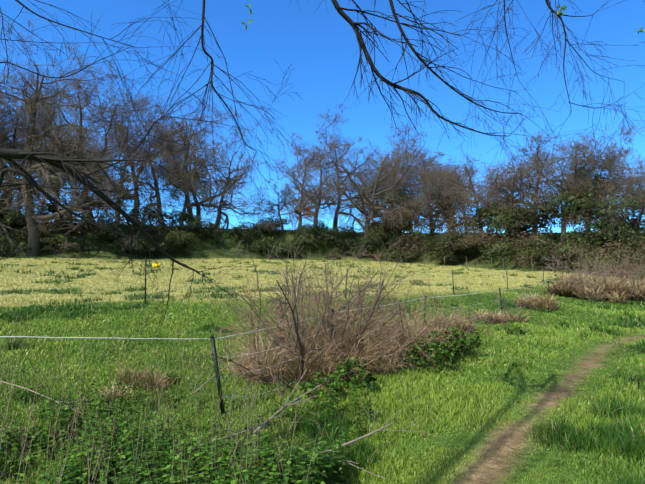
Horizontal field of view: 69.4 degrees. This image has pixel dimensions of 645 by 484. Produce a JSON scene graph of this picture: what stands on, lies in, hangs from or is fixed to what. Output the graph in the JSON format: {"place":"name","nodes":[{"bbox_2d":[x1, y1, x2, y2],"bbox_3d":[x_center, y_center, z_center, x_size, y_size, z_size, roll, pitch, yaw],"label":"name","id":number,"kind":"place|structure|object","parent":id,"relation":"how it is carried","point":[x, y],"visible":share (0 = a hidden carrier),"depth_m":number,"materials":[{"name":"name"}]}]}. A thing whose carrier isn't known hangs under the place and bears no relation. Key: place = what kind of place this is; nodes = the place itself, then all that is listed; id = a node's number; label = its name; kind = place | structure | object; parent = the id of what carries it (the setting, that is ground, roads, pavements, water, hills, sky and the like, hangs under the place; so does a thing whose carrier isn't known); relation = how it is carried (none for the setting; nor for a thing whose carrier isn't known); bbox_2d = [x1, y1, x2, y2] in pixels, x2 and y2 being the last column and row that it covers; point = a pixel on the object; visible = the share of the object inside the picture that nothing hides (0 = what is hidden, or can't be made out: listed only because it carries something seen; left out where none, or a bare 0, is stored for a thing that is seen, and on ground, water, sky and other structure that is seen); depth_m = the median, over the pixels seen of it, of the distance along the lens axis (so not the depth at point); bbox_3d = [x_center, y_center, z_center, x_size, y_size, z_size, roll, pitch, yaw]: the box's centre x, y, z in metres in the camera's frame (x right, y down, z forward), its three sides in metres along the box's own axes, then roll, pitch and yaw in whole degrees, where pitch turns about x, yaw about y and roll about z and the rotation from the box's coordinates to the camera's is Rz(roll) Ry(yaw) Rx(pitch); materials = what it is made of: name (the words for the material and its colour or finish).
{"place":"outdoors","nodes":[
{"label":"outdoors","id":0,"kind":"place"},
{"bbox_2d":[0,221,644,483],"bbox_3d":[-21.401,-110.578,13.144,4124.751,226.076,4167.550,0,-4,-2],"label":"ground","id":1,"kind":"structure","parent":0,"point":[493,448],"depth_m":8.10,"materials":[{"name":"green plant"}]},
{"bbox_2d":[0,70,63,202],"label":"tree","id":2,"kind":"object","parent":1,"relation":"on","point":[1,165],"visible":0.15,"depth_m":49.38,"materials":[{"name":"brown plant"}]},
{"bbox_2d":[0,107,63,213],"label":"tree","id":3,"kind":"object","parent":1,"relation":"on","point":[9,203],"visible":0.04,"depth_m":56.17,"materials":[{"name":"brown plant"}]},
{"bbox_2d":[6,144,68,213],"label":"tree","id":4,"kind":"object","parent":1,"relation":"on","point":[38,184],"visible":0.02,"depth_m":69.97,"materials":[{"name":"brown plant"}]},
{"bbox_2d":[0,74,78,257],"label":"tree","id":5,"kind":"object","parent":1,"relation":"on","point":[4,227],"visible":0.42,"depth_m":46.63,"materials":[{"name":"brown plant"}]},
{"bbox_2d":[0,73,90,208],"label":"tree","id":6,"kind":"object","parent":1,"relation":"on","point":[14,136],"visible":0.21,"depth_m":48.67,"materials":[{"name":"brown plant"}]},
{"bbox_2d":[0,59,127,245],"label":"tree","id":7,"kind":"object","parent":1,"relation":"on","point":[76,118],"visible":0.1,"depth_m":54.03,"materials":[{"name":"brown plant"}]},
{"bbox_2d":[36,134,97,215],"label":"tree","id":8,"kind":"object","parent":1,"relation":"on","point":[59,185],"visible":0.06,"depth_m":60.60,"materials":[{"name":"brown plant"}]},
{"bbox_2d":[0,60,173,229],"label":"tree","id":9,"kind":"object","parent":1,"relation":"on","point":[81,150],"visible":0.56,"depth_m":48.47,"materials":[{"name":"brown plant"}]},
{"bbox_2d":[0,17,176,255],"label":"tree","id":10,"kind":"object","parent":1,"relation":"on","point":[32,225],"visible":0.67,"depth_m":45.56,"materials":[{"name":"brown plant"}]},
{"bbox_2d":[39,73,193,224],"bbox_3d":[-25.212,-10.415,54.739,19.276,18.340,13.420,-1,-4,15],"label":"tree","id":11,"kind":"object","parent":1,"relation":"on","point":[147,145],"visible":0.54,"depth_m":54.87,"materials":[{"name":"brown plant"}]},
{"bbox_2d":[54,93,182,222],"bbox_3d":[-26.182,-9.806,61.803,14.402,16.078,17.475,-1,-4,20],"label":"tree","id":12,"kind":"object","parent":1,"relation":"on","point":[125,202],"visible":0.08,"depth_m":61.84,"materials":[{"name":"brown plant"}]},
{"bbox_2d":[94,85,196,251],"bbox_3d":[-21.639,-8.168,58.368,12.480,22.327,22.509,1,-4,-21],"label":"tree","id":13,"kind":"object","parent":1,"relation":"on","point":[157,196],"visible":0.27,"depth_m":54.22,"materials":[{"name":"brown plant"}]},
{"bbox_2d":[118,113,230,224],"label":"tree","id":14,"kind":"object","parent":1,"relation":"on","point":[184,183],"visible":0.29,"depth_m":56.89,"materials":[{"name":"brown plant"}]},
{"bbox_2d":[145,133,239,225],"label":"tree","id":15,"kind":"object","parent":1,"relation":"on","point":[181,222],"visible":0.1,"depth_m":63.20,"materials":[{"name":"brown plant"}]},
{"bbox_2d":[126,92,264,225],"bbox_3d":[-15.745,-9.878,57.630,19.926,16.722,15.194,-3,-5,42],"label":"tree","id":16,"kind":"object","parent":1,"relation":"on","point":[195,204],"visible":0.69,"depth_m":56.74,"materials":[{"name":"brown plant"}]},
{"bbox_2d":[0,297,444,483],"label":"dead twigs","id":17,"kind":"object","parent":1,"relation":"on","point":[260,427],"visible":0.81,"depth_m":4.24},
{"bbox_2d":[191,123,266,241],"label":"tree","id":18,"kind":"object","parent":1,"relation":"on","point":[218,219],"visible":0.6,"depth_m":59.37,"materials":[{"name":"brown plant"}]},
{"bbox_2d":[0,325,526,483],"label":"nettles and bramble leaves","id":19,"kind":"object","parent":1,"relation":"on","point":[74,472],"visible":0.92,"depth_m":4.03,"materials":[{"name":"green plant"}]},
{"bbox_2d":[248,178,299,229],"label":"tree","id":20,"kind":"object","parent":1,"relation":"on","point":[285,192],"visible":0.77,"depth_m":65.05,"materials":[{"name":"brown plant"}]},
{"bbox_2d":[0,273,605,414],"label":"electric fence","id":21,"kind":"object","parent":1,"relation":"on","point":[212,338],"visible":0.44,"depth_m":5.52,"materials":[{"name":"plastic"}]},
{"bbox_2d":[265,135,355,226],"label":"tree","id":22,"kind":"object","parent":1,"relation":"on","point":[297,190],"visible":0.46,"depth_m":66.22,"materials":[{"name":"brown plant"}]},
{"bbox_2d":[277,132,352,230],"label":"tree","id":23,"kind":"object","parent":1,"relation":"on","point":[316,156],"visible":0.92,"depth_m":60.06,"materials":[{"name":"brown plant"}]},
{"bbox_2d":[238,102,394,232],"bbox_3d":[0.813,-7.750,64.020,24.493,21.479,13.287,2,-4,-24],"label":"tree","id":24,"kind":"object","parent":1,"relation":"on","point":[335,221],"visible":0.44,"depth_m":63.82,"materials":[{"name":"brown plant"}]},
{"bbox_2d":[24,258,609,301],"bbox_3d":[6.921,1.694,22.038,43.649,1.620,4.358,3,-4,-36],"label":"electric fence","id":25,"kind":"object","parent":1,"relation":"on","point":[156,265],"visible":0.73,"depth_m":13.91,"materials":[{"name":"plastic"}]},
{"bbox_2d":[0,256,644,483],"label":"grass","id":26,"kind":"structure","parent":1,"relation":"on","point":[612,426],"depth_m":7.33,"materials":[{"name":"green plant"}]},
{"bbox_2d":[0,156,644,277],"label":"woodland understory shrubs","id":27,"kind":"object","parent":1,"relation":"on","point":[456,242],"visible":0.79,"depth_m":48.93,"materials":[{"name":"green plant"}]},
{"bbox_2d":[0,0,644,361],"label":"overhanging branches","id":28,"kind":"object","parent":1,"relation":"on","point":[59,164],"visible":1,"depth_m":3.71,"materials":[{"name":"brown plant"}]},
{"bbox_2d":[331,146,401,222],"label":"tree","id":29,"kind":"object","parent":1,"relation":"on","point":[365,166],"visible":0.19,"depth_m":67.00,"materials":[{"name":"brown plant"}]},
{"bbox_2d":[90,270,644,402],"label":"dry grass tufts","id":30,"kind":"object","parent":1,"relation":"on","point":[545,302],"visible":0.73,"depth_m":7.50,"materials":[{"name":"brown plant"}]},
{"bbox_2d":[298,129,440,258],"bbox_3d":[7.207,-5.368,58.407,15.670,17.981,21.586,-1,-4,15],"label":"tree","id":31,"kind":"object","parent":1,"relation":"on","point":[368,214],"visible":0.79,"depth_m":57.74,"materials":[{"name":"brown plant"}]},
{"bbox_2d":[349,147,439,222],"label":"tree","id":32,"kind":"object","parent":1,"relation":"on","point":[397,175],"visible":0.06,"depth_m":73.85,"materials":[{"name":"brown plant"}]},
{"bbox_2d":[345,121,472,254],"bbox_3d":[11.789,-6.762,63.258,20.605,20.276,11.213,3,-5,-41],"label":"tree","id":33,"kind":"object","parent":1,"relation":"on","point":[389,177],"visible":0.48,"depth_m":60.81,"materials":[{"name":"brown plant"}]},
{"bbox_2d":[175,227,644,400],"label":"bare thicket shrubs","id":34,"kind":"object","parent":1,"relation":"on","point":[294,316],"visible":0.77,"depth_m":7.41,"materials":[{"name":"brown plant"}]},
{"bbox_2d":[365,154,478,232],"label":"tree","id":35,"kind":"object","parent":1,"relation":"on","point":[460,171],"visible":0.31,"depth_m":63.38,"materials":[{"name":"brown plant"}]},
{"bbox_2d":[391,151,467,231],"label":"tree","id":36,"kind":"object","parent":1,"relation":"on","point":[424,204],"visible":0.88,"depth_m":56.13,"materials":[{"name":"brown plant"}]},
{"bbox_2d":[241,249,641,279],"bbox_3d":[14.296,2.443,43.686,48.622,4.270,10.225,-2,-4,32],"label":"stock fence","id":37,"kind":"object","parent":1,"relation":"on","point":[457,263],"visible":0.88,"depth_m":46.34,"materials":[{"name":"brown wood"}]},
{"bbox_2d":[422,155,463,232],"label":"tree","id":38,"kind":"object","parent":1,"relation":"on","point":[454,188],"visible":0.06,"depth_m":81.95,"materials":[{"name":"brown plant"}]},
{"bbox_2d":[411,159,481,232],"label":"tree","id":39,"kind":"object","parent":1,"relation":"on","point":[435,184],"visible":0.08,"depth_m":71.17,"materials":[{"name":"brown plant"}]},
{"bbox_2d":[431,155,486,232],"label":"tree","id":40,"kind":"object","parent":1,"relation":"on","point":[461,180],"visible":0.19,"depth_m":67.82,"materials":[{"name":"brown plant"}]},
{"bbox_2d":[412,150,527,233],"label":"tree","id":41,"kind":"object","parent":1,"relation":"on","point":[448,179],"visible":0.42,"depth_m":56.50,"materials":[{"name":"brown plant"}]},
{"bbox_2d":[466,144,563,241],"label":"tree","id":42,"kind":"object","parent":1,"relation":"on","point":[512,169],"visible":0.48,"depth_m":49.82,"materials":[{"name":"brown plant"}]},
{"bbox_2d":[465,129,625,229],"bbox_3d":[23.674,-6.337,49.377,15.222,11.280,12.394,-2,-4,33],"label":"tree","id":43,"kind":"object","parent":1,"relation":"on","point":[511,178],"visible":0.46,"depth_m":49.28,"materials":[{"name":"brown plant"}]},
{"bbox_2d":[553,170,593,231],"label":"tree","id":44,"kind":"object","parent":1,"relation":"on","point":[573,225],"visible":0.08,"depth_m":68.05,"materials":[{"name":"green plant"}]},
{"bbox_2d":[516,119,643,238],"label":"tree","id":45,"kind":"object","parent":1,"relation":"on","point":[575,157],"visible":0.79,"depth_m":42.58,"materials":[{"name":"brown plant"}]},
{"bbox_2d":[544,141,644,231],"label":"tree","id":46,"kind":"object","parent":1,"relation":"on","point":[608,174],"visible":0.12,"depth_m":44.84,"materials":[{"name":"brown plant"}]},
{"bbox_2d":[583,148,644,228],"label":"tree","id":47,"kind":"object","parent":1,"relation":"on","point":[612,167],"visible":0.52,"depth_m":40.67,"materials":[{"name":"brown plant"}]},
{"bbox_2d":[596,168,644,242],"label":"tree","id":48,"kind":"object","parent":1,"relation":"on","point":[640,188],"visible":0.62,"depth_m":38.97,"materials":[{"name":"brown plant"}]},
{"bbox_2d":[624,178,644,223],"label":"tree","id":49,"kind":"object","parent":1,"relation":"on","point":[638,205],"visible":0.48,"depth_m":38.54,"materials":[{"name":"brown plant"}]},
{"bbox_2d":[0,0,644,232],"label":"sky","id":50,"kind":"structure","parent":0,"point":[321,46],"materials":[{"name":"blue"}]}
]}

